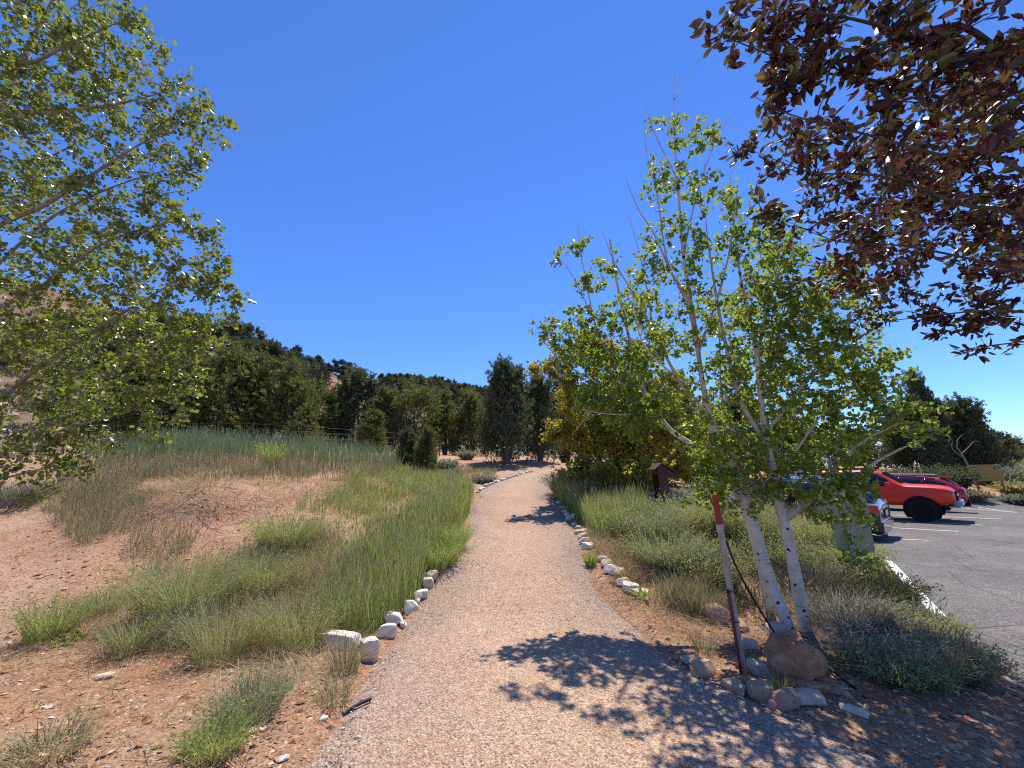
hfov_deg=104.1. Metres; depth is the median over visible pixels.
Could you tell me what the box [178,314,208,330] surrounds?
juniper tree
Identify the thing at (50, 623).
shrub
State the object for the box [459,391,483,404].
juniper tree
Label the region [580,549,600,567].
grass tuft
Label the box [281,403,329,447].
juniper tree
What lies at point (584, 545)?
edging stone
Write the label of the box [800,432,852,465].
juniper tree
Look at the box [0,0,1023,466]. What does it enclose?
sky
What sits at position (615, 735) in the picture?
path
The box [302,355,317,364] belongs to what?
juniper tree
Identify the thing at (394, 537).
tall grass
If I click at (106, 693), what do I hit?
litter
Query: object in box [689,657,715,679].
rock
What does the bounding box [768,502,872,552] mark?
rabbitbrush
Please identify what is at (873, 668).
rabbitbrush
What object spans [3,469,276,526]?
dry grass
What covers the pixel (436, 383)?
juniper tree
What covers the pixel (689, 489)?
bush
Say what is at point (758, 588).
bed grass
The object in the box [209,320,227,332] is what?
juniper tree
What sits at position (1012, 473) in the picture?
bush
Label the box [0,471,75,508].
shrub
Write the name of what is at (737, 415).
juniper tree
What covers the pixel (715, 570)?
rabbitbrush
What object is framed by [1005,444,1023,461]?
juniper tree
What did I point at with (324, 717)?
rock
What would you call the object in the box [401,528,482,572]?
shrub
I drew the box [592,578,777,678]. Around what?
litter
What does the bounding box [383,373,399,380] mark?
juniper tree
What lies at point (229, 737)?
shrub
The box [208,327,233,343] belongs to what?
juniper tree
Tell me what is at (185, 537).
cut bank grass
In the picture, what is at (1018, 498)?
bush
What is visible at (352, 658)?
grass tuft
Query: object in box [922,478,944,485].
side window
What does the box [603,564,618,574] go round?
edging stone
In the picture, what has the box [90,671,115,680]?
rock
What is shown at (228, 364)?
juniper tree
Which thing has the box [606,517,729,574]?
rabbitbrush
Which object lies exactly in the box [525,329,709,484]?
gambel oak
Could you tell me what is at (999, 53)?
purple leaf tree
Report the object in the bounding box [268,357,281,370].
juniper tree
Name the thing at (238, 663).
litter
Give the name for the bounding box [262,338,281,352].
juniper tree
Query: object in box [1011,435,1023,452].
juniper tree
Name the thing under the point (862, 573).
rabbitbrush
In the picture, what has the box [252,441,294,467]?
shrub
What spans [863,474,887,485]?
side window
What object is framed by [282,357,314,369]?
juniper tree
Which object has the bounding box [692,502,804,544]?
rabbitbrush
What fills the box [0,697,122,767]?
shrub
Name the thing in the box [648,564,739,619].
bed grass
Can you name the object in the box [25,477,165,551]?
bank grass
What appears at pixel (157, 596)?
grass tuft
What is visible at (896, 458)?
juniper tree
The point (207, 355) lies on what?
juniper tree
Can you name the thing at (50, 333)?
juniper tree
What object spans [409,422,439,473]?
juniper tree
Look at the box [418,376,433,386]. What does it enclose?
juniper tree
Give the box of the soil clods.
[0,488,1023,767]
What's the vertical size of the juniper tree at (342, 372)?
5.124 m
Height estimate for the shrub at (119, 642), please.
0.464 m
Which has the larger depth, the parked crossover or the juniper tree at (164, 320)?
the juniper tree at (164, 320)
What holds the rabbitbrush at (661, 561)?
on the ground at (24, 522)
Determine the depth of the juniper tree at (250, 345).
70.13 m
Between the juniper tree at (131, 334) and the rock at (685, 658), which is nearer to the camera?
the rock at (685, 658)
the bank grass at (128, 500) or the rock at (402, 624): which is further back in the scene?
the bank grass at (128, 500)
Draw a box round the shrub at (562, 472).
[550,458,615,487]
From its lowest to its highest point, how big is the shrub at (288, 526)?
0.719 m
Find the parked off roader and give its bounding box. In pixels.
[804,466,964,521]
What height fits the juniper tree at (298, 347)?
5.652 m
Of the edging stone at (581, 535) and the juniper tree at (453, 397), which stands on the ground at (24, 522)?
the edging stone at (581, 535)
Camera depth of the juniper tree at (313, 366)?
88.61 m
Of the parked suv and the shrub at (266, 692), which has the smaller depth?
the shrub at (266, 692)
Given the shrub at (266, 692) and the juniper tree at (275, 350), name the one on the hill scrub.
the juniper tree at (275, 350)
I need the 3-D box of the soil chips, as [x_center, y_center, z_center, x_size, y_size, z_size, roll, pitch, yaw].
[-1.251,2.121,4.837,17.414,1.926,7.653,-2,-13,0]
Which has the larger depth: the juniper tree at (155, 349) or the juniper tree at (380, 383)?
the juniper tree at (380, 383)
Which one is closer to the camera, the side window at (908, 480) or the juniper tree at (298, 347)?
the side window at (908, 480)
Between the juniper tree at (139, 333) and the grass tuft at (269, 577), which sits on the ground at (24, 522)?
the grass tuft at (269, 577)
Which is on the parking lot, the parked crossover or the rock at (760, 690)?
the parked crossover
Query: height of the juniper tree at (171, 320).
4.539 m
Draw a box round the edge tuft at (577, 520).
[566,507,650,589]
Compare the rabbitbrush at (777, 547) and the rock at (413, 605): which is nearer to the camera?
the rock at (413, 605)
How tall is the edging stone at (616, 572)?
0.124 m
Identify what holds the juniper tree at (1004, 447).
on the ground at (24, 522)
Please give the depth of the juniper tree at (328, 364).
106.22 m
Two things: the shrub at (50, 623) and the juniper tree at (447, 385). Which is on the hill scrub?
the juniper tree at (447, 385)
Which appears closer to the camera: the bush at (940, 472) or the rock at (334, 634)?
the rock at (334, 634)
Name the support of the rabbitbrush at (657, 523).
on the ground at (24, 522)
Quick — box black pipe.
[342,697,371,715]
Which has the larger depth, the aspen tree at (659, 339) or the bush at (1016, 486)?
the bush at (1016, 486)
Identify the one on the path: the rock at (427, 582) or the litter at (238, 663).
the rock at (427, 582)
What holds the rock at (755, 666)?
on the ground at (24, 522)
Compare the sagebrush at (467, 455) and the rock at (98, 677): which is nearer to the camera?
the rock at (98, 677)
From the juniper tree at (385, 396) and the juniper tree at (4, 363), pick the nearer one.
the juniper tree at (385, 396)
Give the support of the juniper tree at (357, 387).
on the ground at (24, 522)
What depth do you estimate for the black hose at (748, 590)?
3.78 m
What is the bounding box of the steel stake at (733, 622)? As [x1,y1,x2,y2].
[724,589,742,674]
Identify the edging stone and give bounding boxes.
[565,515,574,520]
[574,529,585,534]
[577,533,587,538]
[579,537,588,544]
[581,542,592,549]
[597,555,608,561]
[601,559,611,566]
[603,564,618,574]
[613,567,624,576]
[616,577,629,585]
[621,580,638,592]
[629,587,647,593]
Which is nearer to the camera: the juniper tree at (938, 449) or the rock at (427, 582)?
the rock at (427, 582)
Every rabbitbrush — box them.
[583,497,701,546]
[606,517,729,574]
[631,534,721,577]
[638,485,738,538]
[657,537,772,594]
[676,488,790,547]
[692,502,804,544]
[707,524,831,576]
[757,551,865,604]
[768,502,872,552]
[781,576,918,637]
[783,542,907,593]
[804,536,905,568]
[819,566,942,608]
[823,632,959,695]
[848,592,982,642]
[851,614,991,693]
[877,625,1023,687]
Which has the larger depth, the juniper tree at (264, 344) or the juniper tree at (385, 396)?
the juniper tree at (264, 344)
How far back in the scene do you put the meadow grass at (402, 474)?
10.30 m
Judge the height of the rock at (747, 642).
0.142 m
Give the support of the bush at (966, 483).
on the ground at (24, 522)
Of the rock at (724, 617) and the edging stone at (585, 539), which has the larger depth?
the edging stone at (585, 539)
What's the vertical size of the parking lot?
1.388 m
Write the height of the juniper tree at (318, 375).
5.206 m
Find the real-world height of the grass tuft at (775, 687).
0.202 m
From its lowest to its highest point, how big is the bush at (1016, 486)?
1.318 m
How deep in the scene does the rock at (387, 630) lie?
4.26 m
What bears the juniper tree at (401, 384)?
on the hill scrub
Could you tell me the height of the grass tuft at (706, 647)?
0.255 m
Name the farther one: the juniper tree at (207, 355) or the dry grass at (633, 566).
the juniper tree at (207, 355)
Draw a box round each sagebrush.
[435,457,459,469]
[440,467,467,475]
[456,450,480,459]
[471,473,498,483]
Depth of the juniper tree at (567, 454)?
26.00 m
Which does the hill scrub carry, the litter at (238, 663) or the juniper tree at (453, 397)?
the juniper tree at (453, 397)
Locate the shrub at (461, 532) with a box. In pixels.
[424,518,478,551]
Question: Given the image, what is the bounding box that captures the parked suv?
[709,475,893,535]
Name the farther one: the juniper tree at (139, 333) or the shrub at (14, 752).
the juniper tree at (139, 333)
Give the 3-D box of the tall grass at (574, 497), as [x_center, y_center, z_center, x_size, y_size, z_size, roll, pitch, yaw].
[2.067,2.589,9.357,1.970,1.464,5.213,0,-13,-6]
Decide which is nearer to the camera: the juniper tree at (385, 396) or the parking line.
the parking line
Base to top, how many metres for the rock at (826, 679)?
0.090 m
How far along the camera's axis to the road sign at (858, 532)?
6.13 m
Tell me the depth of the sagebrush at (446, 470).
15.05 m
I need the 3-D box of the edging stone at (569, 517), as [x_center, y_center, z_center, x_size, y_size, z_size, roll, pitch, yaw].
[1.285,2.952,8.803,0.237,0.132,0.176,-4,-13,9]
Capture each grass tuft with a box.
[82,539,275,629]
[157,585,294,669]
[185,541,323,603]
[212,579,363,657]
[301,663,363,708]
[314,627,376,676]
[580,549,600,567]
[676,621,722,653]
[759,668,798,689]
[801,639,844,664]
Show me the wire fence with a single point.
(253, 429)
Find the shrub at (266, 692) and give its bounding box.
[164,650,322,726]
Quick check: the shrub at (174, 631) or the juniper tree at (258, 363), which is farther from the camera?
the juniper tree at (258, 363)
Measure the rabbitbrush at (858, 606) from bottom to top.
0.495 m
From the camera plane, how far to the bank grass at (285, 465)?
11.15 m
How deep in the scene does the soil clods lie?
2.87 m
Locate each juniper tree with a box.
[0,336,35,368]
[24,321,59,347]
[46,308,82,339]
[62,345,110,372]
[65,348,175,450]
[70,317,122,344]
[101,336,132,360]
[109,342,220,440]
[123,315,155,343]
[129,311,176,338]
[129,333,144,352]
[145,304,184,329]
[148,345,169,365]
[163,337,267,439]
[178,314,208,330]
[194,333,216,352]
[197,352,212,370]
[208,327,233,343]
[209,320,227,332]
[218,346,291,441]
[220,320,243,336]
[223,335,255,355]
[228,321,254,339]
[240,335,259,346]
[241,338,257,349]
[244,325,267,347]
[245,353,324,446]
[251,336,271,351]
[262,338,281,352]
[265,343,284,363]
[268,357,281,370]
[281,346,299,355]
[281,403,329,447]
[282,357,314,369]
[283,356,307,376]
[289,344,305,358]
[289,372,351,450]
[301,368,329,386]
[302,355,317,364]
[307,367,327,377]
[310,362,322,371]
[314,354,327,368]
[322,367,331,379]
[323,364,383,451]
[325,362,334,373]
[331,358,355,373]
[338,365,352,377]
[352,406,388,452]
[357,382,399,452]
[374,382,394,395]
[382,376,454,450]
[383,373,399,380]
[385,379,407,385]
[389,374,397,381]
[391,381,408,396]
[394,424,417,467]
[403,373,411,380]
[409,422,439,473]
[416,381,426,387]
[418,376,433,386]
[427,374,441,381]
[430,386,468,454]
[431,379,442,386]
[441,384,452,396]
[449,385,456,393]
[449,386,491,456]
[450,393,458,404]
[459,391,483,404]
[476,352,536,464]
[478,388,487,399]
[523,372,563,461]
[534,374,592,462]
[603,370,679,488]
[661,376,739,491]
[715,392,777,477]
[768,405,824,474]
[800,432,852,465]
[839,424,900,468]
[872,405,937,470]
[890,391,959,469]
[899,366,974,469]
[914,394,991,466]
[947,391,1007,475]
[973,414,1015,465]
[990,427,1023,464]
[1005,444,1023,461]
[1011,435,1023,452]
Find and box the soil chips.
[0,483,1023,767]
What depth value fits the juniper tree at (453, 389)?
128.92 m
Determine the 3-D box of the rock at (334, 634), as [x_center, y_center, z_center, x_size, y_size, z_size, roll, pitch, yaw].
[-1.717,2.599,4.029,0.435,0.188,0.160,-5,-13,14]
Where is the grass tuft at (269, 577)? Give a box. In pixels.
[185,541,323,603]
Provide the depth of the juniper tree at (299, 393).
23.87 m
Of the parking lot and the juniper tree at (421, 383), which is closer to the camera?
the parking lot
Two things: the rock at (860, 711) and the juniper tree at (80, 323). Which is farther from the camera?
the juniper tree at (80, 323)
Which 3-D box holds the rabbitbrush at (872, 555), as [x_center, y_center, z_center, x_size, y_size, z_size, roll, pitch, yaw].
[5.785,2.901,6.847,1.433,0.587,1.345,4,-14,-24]
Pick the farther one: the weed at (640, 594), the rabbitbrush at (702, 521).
the rabbitbrush at (702, 521)
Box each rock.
[40,703,55,709]
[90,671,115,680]
[259,725,266,731]
[278,754,289,761]
[319,715,328,720]
[321,630,361,649]
[360,636,379,661]
[377,623,396,638]
[384,611,402,624]
[400,621,406,627]
[403,600,418,614]
[412,589,427,599]
[422,577,433,588]
[423,570,437,580]
[669,595,690,605]
[682,655,692,665]
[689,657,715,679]
[701,603,730,624]
[720,678,745,697]
[729,618,749,631]
[737,674,750,684]
[742,638,759,651]
[745,679,773,702]
[746,658,771,676]
[765,621,789,635]
[767,699,775,711]
[771,687,800,710]
[787,676,829,693]
[795,687,826,706]
[814,675,834,683]
[827,682,853,698]
[839,702,869,718]
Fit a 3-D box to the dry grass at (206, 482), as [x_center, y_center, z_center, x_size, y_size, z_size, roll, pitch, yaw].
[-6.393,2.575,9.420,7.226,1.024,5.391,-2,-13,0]
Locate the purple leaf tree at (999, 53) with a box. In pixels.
[688,0,1023,363]
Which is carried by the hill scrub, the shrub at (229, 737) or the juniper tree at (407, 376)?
the juniper tree at (407, 376)
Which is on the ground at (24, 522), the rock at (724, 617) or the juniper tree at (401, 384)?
the rock at (724, 617)
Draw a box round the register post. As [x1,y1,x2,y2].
[648,463,679,507]
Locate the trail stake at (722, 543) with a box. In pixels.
[712,494,747,675]
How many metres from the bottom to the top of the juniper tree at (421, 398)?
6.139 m
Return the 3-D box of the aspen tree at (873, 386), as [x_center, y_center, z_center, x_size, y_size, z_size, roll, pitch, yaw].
[3.442,0.097,5.000,3.013,5.469,1.978,-5,-13,13]
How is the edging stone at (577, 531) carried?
on the ground at (24, 522)
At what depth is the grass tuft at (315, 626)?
3.96 m
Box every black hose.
[725,539,774,631]
[828,665,856,688]
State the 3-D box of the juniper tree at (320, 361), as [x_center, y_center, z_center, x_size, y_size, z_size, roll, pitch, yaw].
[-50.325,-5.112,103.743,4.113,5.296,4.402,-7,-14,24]
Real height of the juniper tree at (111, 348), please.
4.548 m
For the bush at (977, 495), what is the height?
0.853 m
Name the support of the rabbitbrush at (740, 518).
on the ground at (24, 522)
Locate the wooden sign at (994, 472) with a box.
[968,464,1006,493]
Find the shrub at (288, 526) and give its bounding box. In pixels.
[225,505,346,552]
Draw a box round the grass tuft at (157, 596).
[82,539,275,629]
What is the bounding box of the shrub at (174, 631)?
[135,597,227,647]
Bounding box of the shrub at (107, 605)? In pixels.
[62,581,138,618]
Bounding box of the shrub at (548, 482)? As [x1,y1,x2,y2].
[538,469,567,493]
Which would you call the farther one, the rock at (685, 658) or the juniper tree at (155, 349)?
the juniper tree at (155, 349)
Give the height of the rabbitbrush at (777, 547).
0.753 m
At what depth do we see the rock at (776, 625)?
4.23 m
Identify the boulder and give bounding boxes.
[765,631,827,682]
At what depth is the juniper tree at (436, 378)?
139.75 m
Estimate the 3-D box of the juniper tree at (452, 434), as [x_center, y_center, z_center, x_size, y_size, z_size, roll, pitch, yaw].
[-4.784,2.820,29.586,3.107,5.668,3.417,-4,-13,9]
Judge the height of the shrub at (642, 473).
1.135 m
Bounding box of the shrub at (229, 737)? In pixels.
[148,694,272,767]
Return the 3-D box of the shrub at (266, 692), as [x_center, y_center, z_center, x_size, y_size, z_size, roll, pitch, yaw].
[-1.792,2.099,2.743,0.831,0.361,0.839,-6,-14,18]
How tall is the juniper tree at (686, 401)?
8.953 m
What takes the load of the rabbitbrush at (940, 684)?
on the ground at (24, 522)
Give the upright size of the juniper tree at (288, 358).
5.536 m
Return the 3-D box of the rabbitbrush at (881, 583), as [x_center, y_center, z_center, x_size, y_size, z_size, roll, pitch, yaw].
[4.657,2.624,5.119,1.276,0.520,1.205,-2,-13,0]
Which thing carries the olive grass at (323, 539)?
on the ground at (24, 522)
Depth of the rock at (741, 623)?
4.34 m
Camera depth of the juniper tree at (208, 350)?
63.66 m
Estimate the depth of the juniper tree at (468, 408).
29.97 m
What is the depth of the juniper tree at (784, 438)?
30.54 m
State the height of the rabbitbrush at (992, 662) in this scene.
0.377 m
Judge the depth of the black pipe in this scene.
2.86 m
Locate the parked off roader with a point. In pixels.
(924, 502)
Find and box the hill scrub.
[0,306,628,455]
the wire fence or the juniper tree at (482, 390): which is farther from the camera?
the juniper tree at (482, 390)
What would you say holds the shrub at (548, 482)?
on the ground at (24, 522)
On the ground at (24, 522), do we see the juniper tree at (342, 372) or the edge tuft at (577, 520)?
the edge tuft at (577, 520)
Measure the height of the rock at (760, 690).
0.134 m
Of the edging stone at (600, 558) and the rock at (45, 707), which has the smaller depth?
the rock at (45, 707)
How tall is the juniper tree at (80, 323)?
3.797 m
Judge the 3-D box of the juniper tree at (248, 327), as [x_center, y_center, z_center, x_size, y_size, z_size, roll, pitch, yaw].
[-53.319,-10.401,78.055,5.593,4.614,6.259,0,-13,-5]
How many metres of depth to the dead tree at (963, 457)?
27.48 m
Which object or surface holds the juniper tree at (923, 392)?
on the ground at (24, 522)
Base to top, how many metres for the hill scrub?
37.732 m
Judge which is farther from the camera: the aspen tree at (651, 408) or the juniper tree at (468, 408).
the juniper tree at (468, 408)
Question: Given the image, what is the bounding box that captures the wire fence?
[17,421,460,456]
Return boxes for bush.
[671,478,732,500]
[876,466,919,473]
[880,462,973,482]
[914,463,987,488]
[966,488,996,500]
[979,457,1023,469]
[982,463,1023,485]
[985,476,1023,495]
[992,493,1023,504]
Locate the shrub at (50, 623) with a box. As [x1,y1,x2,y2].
[0,584,114,646]
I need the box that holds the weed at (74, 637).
[51,628,86,646]
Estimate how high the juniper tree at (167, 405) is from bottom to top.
6.976 m
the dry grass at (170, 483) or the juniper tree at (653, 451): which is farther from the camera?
the juniper tree at (653, 451)
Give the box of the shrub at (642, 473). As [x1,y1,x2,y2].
[577,449,676,497]
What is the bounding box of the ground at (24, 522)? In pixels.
[0,450,1023,767]
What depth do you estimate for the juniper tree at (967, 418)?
29.97 m
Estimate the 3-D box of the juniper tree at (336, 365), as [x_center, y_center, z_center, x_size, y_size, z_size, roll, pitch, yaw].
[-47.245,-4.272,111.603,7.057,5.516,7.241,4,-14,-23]
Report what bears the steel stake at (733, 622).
on the ground at (24, 522)
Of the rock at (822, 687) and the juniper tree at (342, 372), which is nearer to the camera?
the rock at (822, 687)
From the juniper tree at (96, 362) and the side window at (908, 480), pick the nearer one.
the side window at (908, 480)
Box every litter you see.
[0,575,437,724]
[0,625,442,767]
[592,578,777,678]
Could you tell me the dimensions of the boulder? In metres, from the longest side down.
0.469 x 0.412 x 0.373 m
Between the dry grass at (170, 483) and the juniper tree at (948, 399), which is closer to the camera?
the dry grass at (170, 483)
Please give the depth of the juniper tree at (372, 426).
22.48 m
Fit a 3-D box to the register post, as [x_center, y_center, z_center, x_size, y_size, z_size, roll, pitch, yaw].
[3.210,2.242,8.347,0.594,1.161,0.248,2,-14,-16]
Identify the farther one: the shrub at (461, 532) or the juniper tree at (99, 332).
the juniper tree at (99, 332)
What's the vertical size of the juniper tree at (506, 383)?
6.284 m
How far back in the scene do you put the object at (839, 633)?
3.90 m
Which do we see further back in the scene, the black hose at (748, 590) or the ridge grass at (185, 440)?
the ridge grass at (185, 440)
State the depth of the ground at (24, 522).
3.59 m
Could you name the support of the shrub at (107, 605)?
on the ground at (24, 522)
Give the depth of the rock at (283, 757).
2.31 m
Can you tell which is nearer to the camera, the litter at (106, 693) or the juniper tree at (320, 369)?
the litter at (106, 693)
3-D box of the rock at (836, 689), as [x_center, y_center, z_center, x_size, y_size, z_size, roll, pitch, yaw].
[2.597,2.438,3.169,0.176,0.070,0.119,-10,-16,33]
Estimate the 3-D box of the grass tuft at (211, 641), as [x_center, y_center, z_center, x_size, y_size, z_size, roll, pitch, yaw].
[-2.703,2.260,3.792,1.243,0.682,1.175,-2,-13,0]
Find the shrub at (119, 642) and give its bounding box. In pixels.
[88,602,174,659]
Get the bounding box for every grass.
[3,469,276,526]
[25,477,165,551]
[48,448,398,538]
[74,423,406,473]
[117,514,202,575]
[119,473,375,521]
[149,514,374,646]
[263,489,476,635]
[281,468,477,636]
[289,459,475,515]
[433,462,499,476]
[550,468,656,540]
[573,526,668,584]
[639,526,883,630]
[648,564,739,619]
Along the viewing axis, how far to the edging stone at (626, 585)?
5.25 m
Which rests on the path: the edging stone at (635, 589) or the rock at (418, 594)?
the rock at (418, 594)
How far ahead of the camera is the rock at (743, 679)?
3.31 m
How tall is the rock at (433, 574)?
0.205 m
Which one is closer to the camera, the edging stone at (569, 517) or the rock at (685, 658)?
the rock at (685, 658)
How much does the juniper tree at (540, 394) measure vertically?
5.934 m
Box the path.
[307,468,899,767]
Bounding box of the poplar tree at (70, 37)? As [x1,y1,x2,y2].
[0,0,256,508]
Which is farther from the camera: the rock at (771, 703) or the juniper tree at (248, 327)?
the juniper tree at (248, 327)
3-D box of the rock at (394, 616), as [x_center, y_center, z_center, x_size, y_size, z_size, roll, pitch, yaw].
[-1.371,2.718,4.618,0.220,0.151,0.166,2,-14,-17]
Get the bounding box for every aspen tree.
[528,217,775,620]
[591,58,797,635]
[680,175,954,632]
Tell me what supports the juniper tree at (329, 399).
on the ground at (24, 522)
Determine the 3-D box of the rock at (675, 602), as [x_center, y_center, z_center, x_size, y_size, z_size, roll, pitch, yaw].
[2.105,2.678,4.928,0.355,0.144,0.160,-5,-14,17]
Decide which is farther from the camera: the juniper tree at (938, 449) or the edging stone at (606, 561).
the juniper tree at (938, 449)
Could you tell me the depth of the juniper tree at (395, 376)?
116.36 m
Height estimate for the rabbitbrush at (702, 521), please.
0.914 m
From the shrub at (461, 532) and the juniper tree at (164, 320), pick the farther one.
the juniper tree at (164, 320)
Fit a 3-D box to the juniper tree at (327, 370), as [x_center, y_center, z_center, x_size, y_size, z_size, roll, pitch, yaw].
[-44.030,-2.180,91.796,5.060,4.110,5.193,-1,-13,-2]
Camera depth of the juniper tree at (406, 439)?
15.08 m
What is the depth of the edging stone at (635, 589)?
5.18 m
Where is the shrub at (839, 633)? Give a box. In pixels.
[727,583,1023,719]
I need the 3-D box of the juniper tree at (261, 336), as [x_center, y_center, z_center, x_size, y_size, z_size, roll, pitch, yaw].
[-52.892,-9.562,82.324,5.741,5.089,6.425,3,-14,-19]
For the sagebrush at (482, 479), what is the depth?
14.29 m
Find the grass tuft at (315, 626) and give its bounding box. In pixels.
[212,579,363,657]
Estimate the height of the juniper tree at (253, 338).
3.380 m
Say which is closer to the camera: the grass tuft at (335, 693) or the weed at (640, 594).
the grass tuft at (335, 693)
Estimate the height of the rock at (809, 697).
0.107 m
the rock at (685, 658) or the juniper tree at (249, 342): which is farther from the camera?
the juniper tree at (249, 342)
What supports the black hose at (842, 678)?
on the ground at (24, 522)
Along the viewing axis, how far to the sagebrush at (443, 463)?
16.91 m
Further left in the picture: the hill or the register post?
the hill
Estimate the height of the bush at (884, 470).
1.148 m
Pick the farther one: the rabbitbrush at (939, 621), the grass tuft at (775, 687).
the rabbitbrush at (939, 621)
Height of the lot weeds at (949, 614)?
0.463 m
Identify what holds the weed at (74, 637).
on the ground at (24, 522)
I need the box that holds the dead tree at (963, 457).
[949,435,978,484]
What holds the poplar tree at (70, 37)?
on the ground at (24, 522)
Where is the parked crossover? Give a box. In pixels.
[892,474,971,510]
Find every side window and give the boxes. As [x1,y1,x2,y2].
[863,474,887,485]
[897,477,920,483]
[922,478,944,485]
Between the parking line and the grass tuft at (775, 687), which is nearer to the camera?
the grass tuft at (775, 687)
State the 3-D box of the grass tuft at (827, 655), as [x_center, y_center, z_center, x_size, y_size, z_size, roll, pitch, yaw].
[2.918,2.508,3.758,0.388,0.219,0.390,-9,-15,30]
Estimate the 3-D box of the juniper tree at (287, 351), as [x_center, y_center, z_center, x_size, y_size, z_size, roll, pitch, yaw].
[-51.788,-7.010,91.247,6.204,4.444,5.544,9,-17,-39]
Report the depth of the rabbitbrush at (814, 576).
5.29 m
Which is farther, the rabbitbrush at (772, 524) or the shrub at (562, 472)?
the shrub at (562, 472)
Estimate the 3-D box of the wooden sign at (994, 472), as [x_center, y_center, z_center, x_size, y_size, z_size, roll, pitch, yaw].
[28.875,5.990,24.196,1.280,2.150,0.257,-13,-17,41]
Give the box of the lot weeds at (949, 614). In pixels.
[846,564,1008,692]
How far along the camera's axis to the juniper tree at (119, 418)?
20.67 m
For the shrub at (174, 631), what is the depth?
3.95 m
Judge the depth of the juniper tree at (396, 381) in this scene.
103.72 m
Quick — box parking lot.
[872,496,1023,687]
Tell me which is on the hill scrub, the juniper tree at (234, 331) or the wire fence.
the juniper tree at (234, 331)
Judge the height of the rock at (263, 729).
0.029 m
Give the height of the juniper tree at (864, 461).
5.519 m
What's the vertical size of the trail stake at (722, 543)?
1.648 m
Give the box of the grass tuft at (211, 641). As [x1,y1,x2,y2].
[157,585,294,669]
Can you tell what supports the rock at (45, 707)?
on the ground at (24, 522)
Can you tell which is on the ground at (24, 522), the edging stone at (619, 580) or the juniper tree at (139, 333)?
the edging stone at (619, 580)
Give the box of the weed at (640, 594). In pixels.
[627,583,649,601]
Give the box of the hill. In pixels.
[0,281,630,463]
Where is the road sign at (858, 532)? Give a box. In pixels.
[813,480,874,564]
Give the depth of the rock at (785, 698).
2.97 m
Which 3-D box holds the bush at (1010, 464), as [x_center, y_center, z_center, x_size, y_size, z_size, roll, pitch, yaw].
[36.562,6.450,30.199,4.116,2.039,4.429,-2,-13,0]
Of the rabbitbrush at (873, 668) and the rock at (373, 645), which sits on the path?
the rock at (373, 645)

